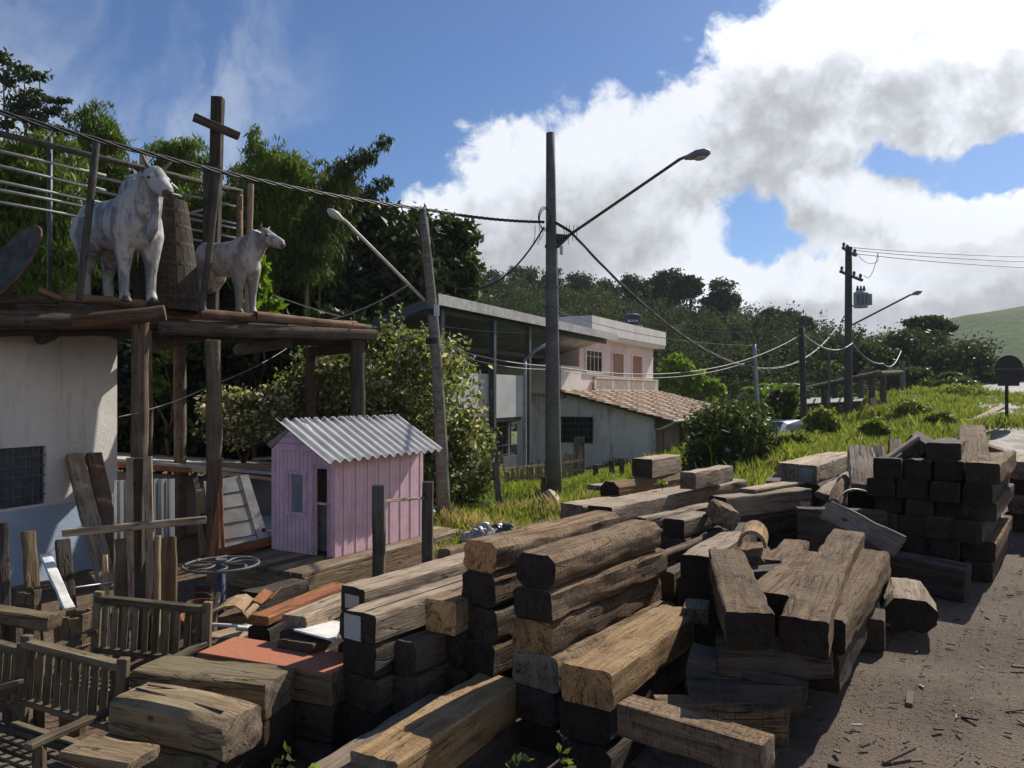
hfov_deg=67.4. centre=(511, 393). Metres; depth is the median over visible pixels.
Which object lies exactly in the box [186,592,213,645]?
rusty bucket
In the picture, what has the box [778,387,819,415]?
banana plant
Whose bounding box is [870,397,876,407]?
plank
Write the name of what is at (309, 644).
squared timber
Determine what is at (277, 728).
timber block
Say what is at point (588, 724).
sleeper
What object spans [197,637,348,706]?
timber block
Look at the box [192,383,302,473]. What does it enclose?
flowering shrub
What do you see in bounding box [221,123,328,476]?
bamboo clump
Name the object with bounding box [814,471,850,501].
plank
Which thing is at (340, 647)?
squared timber
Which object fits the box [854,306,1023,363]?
pasture hill
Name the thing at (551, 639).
sleeper
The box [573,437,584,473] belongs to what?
fence post
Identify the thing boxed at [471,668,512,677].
sleeper
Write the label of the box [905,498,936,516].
sleeper
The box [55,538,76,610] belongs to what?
leaning timber
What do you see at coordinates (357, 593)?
squared timber
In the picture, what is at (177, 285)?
tree stump
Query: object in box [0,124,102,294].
bamboo clump
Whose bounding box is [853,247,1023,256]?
power line
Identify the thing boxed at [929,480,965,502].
sleeper
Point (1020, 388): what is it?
road
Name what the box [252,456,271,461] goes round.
plank
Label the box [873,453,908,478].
sleeper
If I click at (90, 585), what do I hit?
metal rod
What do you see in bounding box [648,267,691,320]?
hill tree
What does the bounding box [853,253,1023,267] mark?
power line
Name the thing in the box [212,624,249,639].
scrap board
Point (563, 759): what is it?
weed
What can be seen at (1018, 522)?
sleeper
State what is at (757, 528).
hollow log
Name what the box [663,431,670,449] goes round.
door
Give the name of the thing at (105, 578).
leaning timber
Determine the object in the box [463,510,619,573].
sleeper
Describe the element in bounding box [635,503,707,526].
squared timber
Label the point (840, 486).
timber offcut
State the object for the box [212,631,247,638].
scrap board
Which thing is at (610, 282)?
hill tree
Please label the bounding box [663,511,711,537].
timber block
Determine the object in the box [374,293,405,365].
shrub sprig
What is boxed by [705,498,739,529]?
timber offcut
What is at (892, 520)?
sleeper
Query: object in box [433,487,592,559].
dry grass
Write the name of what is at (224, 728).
timber block
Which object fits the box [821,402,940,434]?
tall grass
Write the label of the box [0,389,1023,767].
ground
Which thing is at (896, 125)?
sky
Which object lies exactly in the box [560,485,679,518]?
squared timber
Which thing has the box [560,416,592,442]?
window
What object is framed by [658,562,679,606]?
timber block
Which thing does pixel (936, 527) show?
sleeper
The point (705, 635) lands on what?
timber offcut
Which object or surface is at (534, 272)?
hill tree
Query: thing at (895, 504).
sleeper
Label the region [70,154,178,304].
bull statue
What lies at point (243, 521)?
panel door
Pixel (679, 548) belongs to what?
round log
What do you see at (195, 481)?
plank
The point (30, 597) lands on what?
wooden posts
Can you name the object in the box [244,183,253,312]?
leaning pole
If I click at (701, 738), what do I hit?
squared timber
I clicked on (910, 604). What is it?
log chunk
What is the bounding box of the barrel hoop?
[839,488,874,504]
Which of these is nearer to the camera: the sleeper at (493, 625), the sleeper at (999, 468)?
the sleeper at (493, 625)
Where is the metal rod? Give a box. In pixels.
[75,581,113,588]
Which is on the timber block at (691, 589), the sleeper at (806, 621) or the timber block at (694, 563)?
the timber block at (694, 563)
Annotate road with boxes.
[974,381,1023,415]
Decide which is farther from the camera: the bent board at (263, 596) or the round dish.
the round dish
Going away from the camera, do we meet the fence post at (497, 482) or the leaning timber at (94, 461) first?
the leaning timber at (94, 461)
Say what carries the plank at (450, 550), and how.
on the ground at (812, 751)
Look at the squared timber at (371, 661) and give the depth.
4.59 m
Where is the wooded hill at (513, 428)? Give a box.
[126,339,876,431]
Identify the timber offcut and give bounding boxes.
[540,489,559,504]
[682,598,710,624]
[688,616,716,655]
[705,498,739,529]
[737,542,771,565]
[763,539,808,563]
[800,502,809,506]
[828,474,849,504]
[862,608,885,651]
[901,431,933,457]
[988,444,1004,451]
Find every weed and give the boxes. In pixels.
[271,741,293,767]
[308,763,319,767]
[505,751,534,767]
[556,743,575,767]
[657,479,667,489]
[680,414,729,465]
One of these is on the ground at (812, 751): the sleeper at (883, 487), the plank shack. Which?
the plank shack
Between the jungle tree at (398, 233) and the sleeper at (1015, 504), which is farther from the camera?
the jungle tree at (398, 233)
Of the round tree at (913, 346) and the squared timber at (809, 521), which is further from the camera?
the round tree at (913, 346)
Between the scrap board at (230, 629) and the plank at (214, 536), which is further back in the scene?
the plank at (214, 536)
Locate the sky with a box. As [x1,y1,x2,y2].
[0,0,1023,336]
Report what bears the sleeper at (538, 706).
on the sleeper
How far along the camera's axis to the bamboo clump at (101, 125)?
20.59 m
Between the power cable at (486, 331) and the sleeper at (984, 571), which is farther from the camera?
the power cable at (486, 331)
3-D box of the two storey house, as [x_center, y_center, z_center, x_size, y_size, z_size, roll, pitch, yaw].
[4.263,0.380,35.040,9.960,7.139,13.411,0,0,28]
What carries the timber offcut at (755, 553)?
on the timber block at (691, 589)
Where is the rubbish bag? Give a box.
[491,523,515,533]
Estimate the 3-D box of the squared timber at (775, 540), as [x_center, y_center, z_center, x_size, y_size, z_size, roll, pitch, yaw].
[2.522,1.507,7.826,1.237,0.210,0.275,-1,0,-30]
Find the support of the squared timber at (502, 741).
on the ground at (812, 751)
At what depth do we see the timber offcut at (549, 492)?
12.67 m
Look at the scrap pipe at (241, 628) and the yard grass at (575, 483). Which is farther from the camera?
the yard grass at (575, 483)
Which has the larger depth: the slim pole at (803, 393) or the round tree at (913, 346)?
the round tree at (913, 346)
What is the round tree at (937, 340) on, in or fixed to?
on the ground at (812, 751)
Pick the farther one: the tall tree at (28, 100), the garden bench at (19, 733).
the tall tree at (28, 100)
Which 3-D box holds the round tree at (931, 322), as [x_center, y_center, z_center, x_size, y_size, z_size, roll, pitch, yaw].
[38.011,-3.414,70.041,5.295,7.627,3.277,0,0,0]
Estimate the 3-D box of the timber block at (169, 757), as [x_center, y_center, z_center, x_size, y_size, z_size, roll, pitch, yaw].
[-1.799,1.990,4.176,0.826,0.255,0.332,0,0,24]
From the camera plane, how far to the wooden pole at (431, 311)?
12.52 m
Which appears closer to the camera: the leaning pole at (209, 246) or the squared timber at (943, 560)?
the squared timber at (943, 560)
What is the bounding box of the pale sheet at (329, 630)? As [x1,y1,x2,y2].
[294,620,339,641]
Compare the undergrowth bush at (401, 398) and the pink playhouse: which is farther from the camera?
the undergrowth bush at (401, 398)
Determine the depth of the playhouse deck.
9.35 m
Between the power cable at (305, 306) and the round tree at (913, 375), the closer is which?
the power cable at (305, 306)
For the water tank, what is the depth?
38.16 m
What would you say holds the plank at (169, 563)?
on the ground at (812, 751)
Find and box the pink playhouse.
[267,414,441,557]
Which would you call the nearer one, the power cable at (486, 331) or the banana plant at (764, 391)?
the power cable at (486, 331)
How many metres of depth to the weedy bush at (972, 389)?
39.73 m
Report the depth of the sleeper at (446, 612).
4.73 m
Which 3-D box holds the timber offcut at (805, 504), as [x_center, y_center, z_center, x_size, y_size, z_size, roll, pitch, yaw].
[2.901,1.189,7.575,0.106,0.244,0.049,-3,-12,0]
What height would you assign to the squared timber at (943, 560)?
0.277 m
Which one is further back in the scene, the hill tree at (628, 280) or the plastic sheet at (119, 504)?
the hill tree at (628, 280)
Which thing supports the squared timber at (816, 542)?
on the ground at (812, 751)
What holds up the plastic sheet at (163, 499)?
on the ground at (812, 751)
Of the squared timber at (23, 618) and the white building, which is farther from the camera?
the white building
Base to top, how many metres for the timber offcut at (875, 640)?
0.206 m
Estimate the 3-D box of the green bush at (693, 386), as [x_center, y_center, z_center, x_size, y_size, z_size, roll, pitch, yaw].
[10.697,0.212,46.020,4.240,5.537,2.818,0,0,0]
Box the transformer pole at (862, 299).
[839,242,921,415]
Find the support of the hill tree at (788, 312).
on the wooded hill at (513, 428)
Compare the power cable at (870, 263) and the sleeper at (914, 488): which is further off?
the power cable at (870, 263)
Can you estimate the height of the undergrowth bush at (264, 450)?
2.948 m
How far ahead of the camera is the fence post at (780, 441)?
16.95 m
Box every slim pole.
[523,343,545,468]
[752,344,759,413]
[798,327,806,421]
[828,350,829,408]
[899,361,905,390]
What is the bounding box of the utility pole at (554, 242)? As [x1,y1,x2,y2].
[534,132,710,493]
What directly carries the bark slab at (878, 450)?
on the sleeper at (883, 487)
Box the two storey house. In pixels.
[488,315,725,468]
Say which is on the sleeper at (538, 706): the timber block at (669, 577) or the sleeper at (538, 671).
the sleeper at (538, 671)
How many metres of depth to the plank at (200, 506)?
12.06 m
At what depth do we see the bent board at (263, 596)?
6.36 m
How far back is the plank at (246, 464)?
13.18 m
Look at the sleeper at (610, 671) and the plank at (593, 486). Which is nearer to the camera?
the sleeper at (610, 671)
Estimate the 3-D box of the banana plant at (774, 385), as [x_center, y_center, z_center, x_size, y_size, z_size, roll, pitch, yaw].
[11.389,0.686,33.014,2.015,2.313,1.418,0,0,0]
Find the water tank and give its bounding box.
[623,313,642,326]
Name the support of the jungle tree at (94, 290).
on the ground at (812, 751)
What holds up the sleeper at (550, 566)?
on the sleeper at (556, 603)
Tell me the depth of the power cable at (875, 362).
40.31 m
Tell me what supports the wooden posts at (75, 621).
on the ground at (812, 751)
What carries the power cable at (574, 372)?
attached to the wooden pole at (431, 311)
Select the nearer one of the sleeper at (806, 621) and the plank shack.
the sleeper at (806, 621)
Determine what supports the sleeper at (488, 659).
on the sleeper at (508, 673)
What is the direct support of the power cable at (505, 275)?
attached to the wooden pole at (431, 311)
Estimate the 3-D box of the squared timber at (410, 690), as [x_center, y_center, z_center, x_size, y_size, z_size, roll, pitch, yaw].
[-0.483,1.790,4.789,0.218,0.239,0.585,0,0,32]
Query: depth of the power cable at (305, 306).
13.34 m
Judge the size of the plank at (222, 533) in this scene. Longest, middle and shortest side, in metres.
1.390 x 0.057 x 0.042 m
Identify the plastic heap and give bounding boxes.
[461,522,495,541]
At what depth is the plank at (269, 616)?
5.92 m
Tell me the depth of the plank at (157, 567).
6.98 m
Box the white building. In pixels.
[0,336,116,586]
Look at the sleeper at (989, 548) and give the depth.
6.80 m
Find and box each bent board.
[192,594,258,633]
[245,586,281,610]
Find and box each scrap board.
[180,611,184,624]
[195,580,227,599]
[211,635,247,646]
[212,592,220,631]
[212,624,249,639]
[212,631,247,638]
[218,611,259,629]
[240,578,308,610]
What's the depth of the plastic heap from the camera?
10.52 m
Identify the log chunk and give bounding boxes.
[883,577,938,632]
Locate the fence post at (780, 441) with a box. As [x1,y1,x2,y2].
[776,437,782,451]
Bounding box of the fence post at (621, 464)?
[619,458,624,474]
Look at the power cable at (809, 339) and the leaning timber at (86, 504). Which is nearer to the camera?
the leaning timber at (86, 504)
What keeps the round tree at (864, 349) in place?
on the ground at (812, 751)
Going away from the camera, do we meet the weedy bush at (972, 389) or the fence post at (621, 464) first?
the fence post at (621, 464)
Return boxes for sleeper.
[425,585,468,635]
[442,632,469,666]
[460,637,515,676]
[462,567,521,607]
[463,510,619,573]
[463,600,516,643]
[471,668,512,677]
[512,548,667,622]
[512,577,661,656]
[512,600,675,693]
[515,682,562,727]
[516,519,660,589]
[558,650,687,744]
[560,679,686,767]
[561,604,694,711]
[685,672,802,718]
[707,564,779,595]
[708,549,774,649]
[715,636,833,679]
[757,550,816,625]
[777,452,845,480]
[778,529,864,659]
[798,473,841,502]
[799,452,847,483]
[808,584,884,693]
[812,495,847,506]
[831,549,890,655]
[867,476,902,496]
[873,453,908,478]
[875,496,906,512]
[887,512,900,531]
[896,477,934,498]
[897,511,924,535]
[904,453,934,479]
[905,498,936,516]
[924,512,957,539]
[926,438,966,462]
[928,538,961,559]
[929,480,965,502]
[934,460,965,480]
[944,556,964,561]
[953,515,1000,543]
[958,425,991,461]
[961,515,1012,562]
[962,474,1009,504]
[963,483,1013,521]
[964,534,1010,582]
[965,450,1016,484]
[1005,511,1023,529]
[1007,494,1023,513]
[1010,453,1023,478]
[1010,477,1023,493]
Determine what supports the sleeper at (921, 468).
on the sleeper at (914, 488)
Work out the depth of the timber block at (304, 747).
4.66 m
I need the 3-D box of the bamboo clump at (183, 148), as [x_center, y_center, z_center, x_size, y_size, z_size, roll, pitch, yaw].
[-9.498,-2.339,21.713,2.471,10.284,2.901,0,0,0]
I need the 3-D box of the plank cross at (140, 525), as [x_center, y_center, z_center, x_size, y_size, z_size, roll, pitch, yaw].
[-3.431,1.546,7.043,1.182,1.947,0.249,0,0,-20]
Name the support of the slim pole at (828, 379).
on the ground at (812, 751)
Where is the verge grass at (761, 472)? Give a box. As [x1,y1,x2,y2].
[602,384,1023,486]
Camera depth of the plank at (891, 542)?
6.48 m
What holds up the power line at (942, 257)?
attached to the transformer pole at (862, 299)
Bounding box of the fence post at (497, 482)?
[490,449,502,503]
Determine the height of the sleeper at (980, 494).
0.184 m
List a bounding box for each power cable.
[0,109,544,222]
[117,348,286,417]
[272,294,338,315]
[328,285,406,319]
[434,227,544,289]
[439,325,537,333]
[441,335,799,374]
[441,350,752,377]
[555,221,844,369]
[559,311,751,345]
[804,334,852,350]
[853,343,900,366]
[857,254,877,277]
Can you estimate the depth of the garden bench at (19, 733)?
4.71 m
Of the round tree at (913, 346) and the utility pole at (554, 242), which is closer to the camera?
the utility pole at (554, 242)
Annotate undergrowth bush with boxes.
[117,339,260,473]
[117,407,284,476]
[152,347,192,473]
[204,301,379,415]
[318,385,483,465]
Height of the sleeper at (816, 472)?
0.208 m
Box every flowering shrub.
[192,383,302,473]
[259,321,504,505]
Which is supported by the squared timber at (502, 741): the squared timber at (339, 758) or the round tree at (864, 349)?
the squared timber at (339, 758)
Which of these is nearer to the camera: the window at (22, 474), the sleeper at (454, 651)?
the sleeper at (454, 651)
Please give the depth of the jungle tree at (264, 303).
16.56 m
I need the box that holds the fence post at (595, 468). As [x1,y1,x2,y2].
[593,464,598,477]
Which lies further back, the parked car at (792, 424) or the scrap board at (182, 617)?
the parked car at (792, 424)
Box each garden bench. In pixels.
[0,634,130,767]
[0,639,19,765]
[33,590,212,728]
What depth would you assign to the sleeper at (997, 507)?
6.78 m
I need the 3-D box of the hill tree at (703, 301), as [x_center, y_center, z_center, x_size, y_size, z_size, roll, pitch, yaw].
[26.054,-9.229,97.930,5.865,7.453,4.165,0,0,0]
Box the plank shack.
[798,397,862,414]
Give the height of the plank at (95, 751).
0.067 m
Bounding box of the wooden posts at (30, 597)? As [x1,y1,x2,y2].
[15,587,41,639]
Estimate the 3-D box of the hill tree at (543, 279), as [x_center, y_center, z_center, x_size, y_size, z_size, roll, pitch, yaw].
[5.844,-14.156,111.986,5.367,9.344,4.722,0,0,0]
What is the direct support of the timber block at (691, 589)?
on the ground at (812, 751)
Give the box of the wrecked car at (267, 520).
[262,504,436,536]
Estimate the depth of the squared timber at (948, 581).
6.26 m
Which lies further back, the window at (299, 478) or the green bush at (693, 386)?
the green bush at (693, 386)
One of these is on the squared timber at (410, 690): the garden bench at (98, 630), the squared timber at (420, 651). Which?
the squared timber at (420, 651)
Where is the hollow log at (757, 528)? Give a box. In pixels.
[737,520,768,548]
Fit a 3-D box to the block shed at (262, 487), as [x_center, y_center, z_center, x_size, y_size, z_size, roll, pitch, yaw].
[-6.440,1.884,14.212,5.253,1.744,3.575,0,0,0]
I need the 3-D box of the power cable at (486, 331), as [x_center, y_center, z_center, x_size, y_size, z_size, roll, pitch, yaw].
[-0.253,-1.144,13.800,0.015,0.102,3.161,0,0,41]
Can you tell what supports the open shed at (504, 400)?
on the ground at (812, 751)
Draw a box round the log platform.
[0,292,376,561]
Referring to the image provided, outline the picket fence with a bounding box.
[504,447,582,483]
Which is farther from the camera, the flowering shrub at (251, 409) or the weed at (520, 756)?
the flowering shrub at (251, 409)
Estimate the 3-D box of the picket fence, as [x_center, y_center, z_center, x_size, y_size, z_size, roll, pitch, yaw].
[0.859,1.959,19.781,0.133,0.980,3.322,0,0,39]
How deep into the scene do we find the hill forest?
72.18 m
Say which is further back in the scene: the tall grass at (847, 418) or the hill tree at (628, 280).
the hill tree at (628, 280)
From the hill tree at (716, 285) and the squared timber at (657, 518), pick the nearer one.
the squared timber at (657, 518)
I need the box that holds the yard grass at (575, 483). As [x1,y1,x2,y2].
[433,464,633,547]
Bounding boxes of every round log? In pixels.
[37,286,62,301]
[600,473,679,496]
[665,529,720,557]
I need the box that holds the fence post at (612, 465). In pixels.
[609,460,614,474]
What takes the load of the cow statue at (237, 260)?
on the log platform
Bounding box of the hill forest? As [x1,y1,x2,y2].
[476,266,1004,408]
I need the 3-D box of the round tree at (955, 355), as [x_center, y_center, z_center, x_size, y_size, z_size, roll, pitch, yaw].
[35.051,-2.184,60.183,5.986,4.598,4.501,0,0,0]
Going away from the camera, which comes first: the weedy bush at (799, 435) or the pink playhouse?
the pink playhouse
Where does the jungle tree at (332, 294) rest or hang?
on the ground at (812, 751)
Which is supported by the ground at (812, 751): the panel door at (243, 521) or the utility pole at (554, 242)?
the utility pole at (554, 242)
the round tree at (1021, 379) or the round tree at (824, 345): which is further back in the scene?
the round tree at (824, 345)
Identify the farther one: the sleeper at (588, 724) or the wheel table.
the wheel table
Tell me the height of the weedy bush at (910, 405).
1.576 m
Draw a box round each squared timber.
[0,605,61,631]
[2,626,22,744]
[248,620,283,642]
[277,633,343,653]
[280,617,339,638]
[282,592,341,629]
[310,693,440,767]
[338,642,343,652]
[339,611,344,639]
[341,552,466,610]
[343,626,425,679]
[344,574,461,643]
[345,671,396,715]
[350,673,516,767]
[392,663,449,712]
[393,629,445,676]
[456,720,517,767]
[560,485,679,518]
[588,479,746,522]
[617,694,774,767]
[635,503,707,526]
[653,695,789,745]
[658,526,663,547]
[684,643,808,717]
[708,487,811,516]
[709,510,795,533]
[757,530,795,549]
[795,506,887,534]
[796,532,880,551]
[848,490,873,508]
[889,554,970,602]
[897,551,971,589]
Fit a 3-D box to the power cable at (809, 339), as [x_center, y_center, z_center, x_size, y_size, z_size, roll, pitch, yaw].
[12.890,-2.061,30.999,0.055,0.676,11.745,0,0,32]
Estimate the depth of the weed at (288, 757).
3.92 m
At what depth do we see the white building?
10.92 m
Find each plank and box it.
[58,734,159,767]
[114,538,128,657]
[147,615,152,650]
[154,535,160,652]
[161,536,177,653]
[190,473,205,539]
[195,489,205,555]
[205,506,220,582]
[218,536,271,555]
[219,474,224,547]
[222,462,271,467]
[250,582,343,625]
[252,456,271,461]
[437,542,465,558]
[587,483,602,490]
[739,480,804,492]
[765,474,784,482]
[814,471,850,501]
[820,501,906,556]
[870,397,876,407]
[884,435,920,456]
[967,411,1003,420]
[971,406,1004,418]
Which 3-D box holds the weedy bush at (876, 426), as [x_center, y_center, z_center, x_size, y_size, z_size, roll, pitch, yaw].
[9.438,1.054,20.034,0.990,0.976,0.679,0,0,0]
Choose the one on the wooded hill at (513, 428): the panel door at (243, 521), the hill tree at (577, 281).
the hill tree at (577, 281)
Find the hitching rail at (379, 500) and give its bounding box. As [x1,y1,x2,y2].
[372,481,433,576]
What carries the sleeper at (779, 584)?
on the sleeper at (759, 571)
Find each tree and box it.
[0,47,79,139]
[9,161,230,342]
[194,183,404,315]
[243,254,288,474]
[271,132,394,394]
[282,183,460,371]
[400,201,492,302]
[478,269,504,298]
[497,265,541,299]
[535,268,565,294]
[561,270,597,301]
[592,278,620,302]
[615,272,644,309]
[639,276,657,313]
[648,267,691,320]
[675,274,705,312]
[695,291,734,321]
[706,276,743,323]
[759,306,785,334]
[781,315,820,339]
[782,308,801,321]
[789,359,843,395]
[807,335,854,362]
[838,341,903,389]
[872,328,933,368]
[878,365,936,391]
[896,326,953,357]
[900,314,958,337]
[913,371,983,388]
[920,336,1000,374]
[967,367,997,383]
[989,363,1023,381]
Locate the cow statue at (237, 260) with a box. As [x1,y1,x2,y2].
[195,224,285,312]
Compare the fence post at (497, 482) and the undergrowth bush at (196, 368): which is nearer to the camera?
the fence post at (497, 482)
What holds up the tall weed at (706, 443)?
on the ground at (812, 751)
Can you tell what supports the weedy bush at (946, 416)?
on the ground at (812, 751)
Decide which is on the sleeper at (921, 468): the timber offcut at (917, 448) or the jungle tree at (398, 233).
the timber offcut at (917, 448)
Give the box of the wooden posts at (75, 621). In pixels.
[53,607,91,737]
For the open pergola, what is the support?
on the ground at (812, 751)
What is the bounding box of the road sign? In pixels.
[994,355,1023,418]
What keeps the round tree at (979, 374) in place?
on the ground at (812, 751)
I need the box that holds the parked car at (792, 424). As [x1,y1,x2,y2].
[764,419,813,435]
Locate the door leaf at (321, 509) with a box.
[317,504,326,550]
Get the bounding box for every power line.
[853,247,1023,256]
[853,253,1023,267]
[856,250,1023,261]
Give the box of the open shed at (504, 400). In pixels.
[229,293,616,478]
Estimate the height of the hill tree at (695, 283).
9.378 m
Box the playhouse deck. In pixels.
[206,526,464,590]
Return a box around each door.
[204,474,267,546]
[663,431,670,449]
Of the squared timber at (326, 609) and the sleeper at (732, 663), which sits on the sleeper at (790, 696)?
the sleeper at (732, 663)
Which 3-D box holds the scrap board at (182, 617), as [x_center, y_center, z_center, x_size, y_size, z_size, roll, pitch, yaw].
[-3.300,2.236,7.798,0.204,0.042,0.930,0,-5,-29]
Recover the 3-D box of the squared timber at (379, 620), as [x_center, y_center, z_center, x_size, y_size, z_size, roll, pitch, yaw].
[-0.516,1.395,5.157,0.286,0.179,1.395,0,0,36]
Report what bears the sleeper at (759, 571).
on the sleeper
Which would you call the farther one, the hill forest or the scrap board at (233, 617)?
the hill forest
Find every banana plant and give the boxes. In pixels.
[740,386,771,396]
[759,383,799,389]
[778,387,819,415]
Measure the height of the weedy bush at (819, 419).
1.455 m
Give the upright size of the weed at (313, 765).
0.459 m
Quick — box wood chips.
[629,513,1023,767]
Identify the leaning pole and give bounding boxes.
[75,141,99,299]
[137,151,147,265]
[198,166,222,309]
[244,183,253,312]
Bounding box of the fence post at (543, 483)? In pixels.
[540,476,546,496]
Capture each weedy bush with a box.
[783,429,813,446]
[799,405,844,433]
[857,416,892,437]
[885,395,937,421]
[918,410,965,425]
[931,382,987,396]
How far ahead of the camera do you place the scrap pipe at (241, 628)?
6.11 m
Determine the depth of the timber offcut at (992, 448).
7.94 m
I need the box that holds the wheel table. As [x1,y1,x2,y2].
[181,555,259,630]
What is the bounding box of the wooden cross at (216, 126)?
[192,96,240,309]
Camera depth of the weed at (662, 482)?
9.39 m
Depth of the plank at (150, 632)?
7.17 m
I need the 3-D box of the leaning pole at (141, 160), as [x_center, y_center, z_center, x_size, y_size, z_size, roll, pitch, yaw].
[-5.926,-2.564,12.299,0.132,2.724,0.126,-1,-4,0]
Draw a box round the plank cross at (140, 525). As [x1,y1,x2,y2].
[62,456,206,649]
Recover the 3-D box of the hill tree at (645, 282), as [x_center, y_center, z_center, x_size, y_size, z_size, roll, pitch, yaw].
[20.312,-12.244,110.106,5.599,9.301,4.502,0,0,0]
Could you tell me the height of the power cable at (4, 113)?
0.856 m
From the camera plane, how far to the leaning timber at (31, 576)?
6.78 m
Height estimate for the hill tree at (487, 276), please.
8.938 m
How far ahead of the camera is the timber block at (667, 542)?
6.82 m
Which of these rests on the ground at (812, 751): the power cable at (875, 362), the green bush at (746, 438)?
the green bush at (746, 438)
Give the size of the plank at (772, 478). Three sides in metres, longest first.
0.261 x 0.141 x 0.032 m
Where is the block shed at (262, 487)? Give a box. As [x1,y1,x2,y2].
[117,452,271,533]
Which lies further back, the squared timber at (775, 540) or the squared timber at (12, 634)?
the squared timber at (775, 540)
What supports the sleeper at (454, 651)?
on the sleeper
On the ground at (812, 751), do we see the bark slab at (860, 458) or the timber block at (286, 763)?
the timber block at (286, 763)
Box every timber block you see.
[105,732,260,767]
[108,682,261,762]
[130,656,294,719]
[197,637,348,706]
[259,701,294,760]
[260,740,294,767]
[291,700,345,745]
[292,735,349,757]
[632,454,680,477]
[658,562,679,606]
[661,529,708,560]
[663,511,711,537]
[676,577,708,606]
[680,465,732,489]
[680,530,750,581]
[707,522,756,541]
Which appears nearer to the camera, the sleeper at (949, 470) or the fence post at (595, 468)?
the sleeper at (949, 470)
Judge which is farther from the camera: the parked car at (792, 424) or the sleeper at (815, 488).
the parked car at (792, 424)
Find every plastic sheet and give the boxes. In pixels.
[113,480,130,630]
[153,479,174,537]
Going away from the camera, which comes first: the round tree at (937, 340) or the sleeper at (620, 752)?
the sleeper at (620, 752)
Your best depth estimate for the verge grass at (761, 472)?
21.60 m
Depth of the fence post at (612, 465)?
17.95 m
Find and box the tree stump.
[133,198,199,311]
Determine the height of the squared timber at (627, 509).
0.208 m
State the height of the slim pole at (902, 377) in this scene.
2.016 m
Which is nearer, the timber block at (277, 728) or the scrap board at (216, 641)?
the timber block at (277, 728)
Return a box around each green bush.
[656,351,726,399]
[675,387,787,472]
[751,386,813,420]
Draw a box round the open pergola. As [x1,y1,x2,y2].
[763,370,903,415]
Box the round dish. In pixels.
[0,225,42,295]
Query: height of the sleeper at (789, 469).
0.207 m
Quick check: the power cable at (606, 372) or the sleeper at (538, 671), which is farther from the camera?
the power cable at (606, 372)
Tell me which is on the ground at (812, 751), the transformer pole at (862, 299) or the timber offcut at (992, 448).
the transformer pole at (862, 299)
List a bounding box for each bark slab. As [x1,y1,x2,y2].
[847,445,875,491]
[870,445,885,457]
[888,439,901,452]
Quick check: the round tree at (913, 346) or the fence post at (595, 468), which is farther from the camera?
the round tree at (913, 346)
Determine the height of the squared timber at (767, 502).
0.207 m
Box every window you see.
[0,446,45,508]
[285,470,306,516]
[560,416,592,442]
[585,349,602,373]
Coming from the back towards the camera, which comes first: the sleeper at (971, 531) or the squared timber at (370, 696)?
the sleeper at (971, 531)
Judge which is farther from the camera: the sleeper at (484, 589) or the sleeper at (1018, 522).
the sleeper at (1018, 522)
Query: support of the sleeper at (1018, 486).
on the sleeper at (1015, 504)
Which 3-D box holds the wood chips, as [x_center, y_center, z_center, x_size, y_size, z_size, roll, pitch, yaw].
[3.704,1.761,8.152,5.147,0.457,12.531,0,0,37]
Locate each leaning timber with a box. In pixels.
[0,522,10,707]
[20,531,45,664]
[40,553,74,609]
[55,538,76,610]
[65,453,112,588]
[85,452,112,562]
[102,555,111,656]
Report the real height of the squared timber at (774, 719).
0.193 m
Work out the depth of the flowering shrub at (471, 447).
14.55 m
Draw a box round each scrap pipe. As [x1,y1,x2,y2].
[212,623,250,627]
[236,625,249,631]
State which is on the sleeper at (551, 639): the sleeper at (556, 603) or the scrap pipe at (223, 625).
the sleeper at (556, 603)
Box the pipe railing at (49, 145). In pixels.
[0,130,243,307]
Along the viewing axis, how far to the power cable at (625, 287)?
18.43 m
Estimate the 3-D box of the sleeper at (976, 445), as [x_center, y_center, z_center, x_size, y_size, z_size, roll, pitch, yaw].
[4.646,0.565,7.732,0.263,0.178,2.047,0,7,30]
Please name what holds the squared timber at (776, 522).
on the squared timber at (775, 540)
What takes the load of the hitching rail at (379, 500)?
on the ground at (812, 751)
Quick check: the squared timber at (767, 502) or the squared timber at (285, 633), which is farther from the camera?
the squared timber at (767, 502)
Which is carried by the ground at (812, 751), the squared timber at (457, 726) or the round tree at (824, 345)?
the round tree at (824, 345)
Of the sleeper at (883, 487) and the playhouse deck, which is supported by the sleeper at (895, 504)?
the sleeper at (883, 487)
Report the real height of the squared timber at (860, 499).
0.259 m
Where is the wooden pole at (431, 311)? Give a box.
[327,207,450,513]
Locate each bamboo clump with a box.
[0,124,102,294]
[61,96,136,363]
[133,132,221,474]
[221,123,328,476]
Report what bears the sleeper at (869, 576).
on the sleeper at (842, 666)
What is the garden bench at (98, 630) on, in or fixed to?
on the ground at (812, 751)
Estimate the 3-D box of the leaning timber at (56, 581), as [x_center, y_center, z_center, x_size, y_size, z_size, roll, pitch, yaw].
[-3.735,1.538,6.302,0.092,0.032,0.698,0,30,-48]
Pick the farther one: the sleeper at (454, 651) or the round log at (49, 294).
the round log at (49, 294)

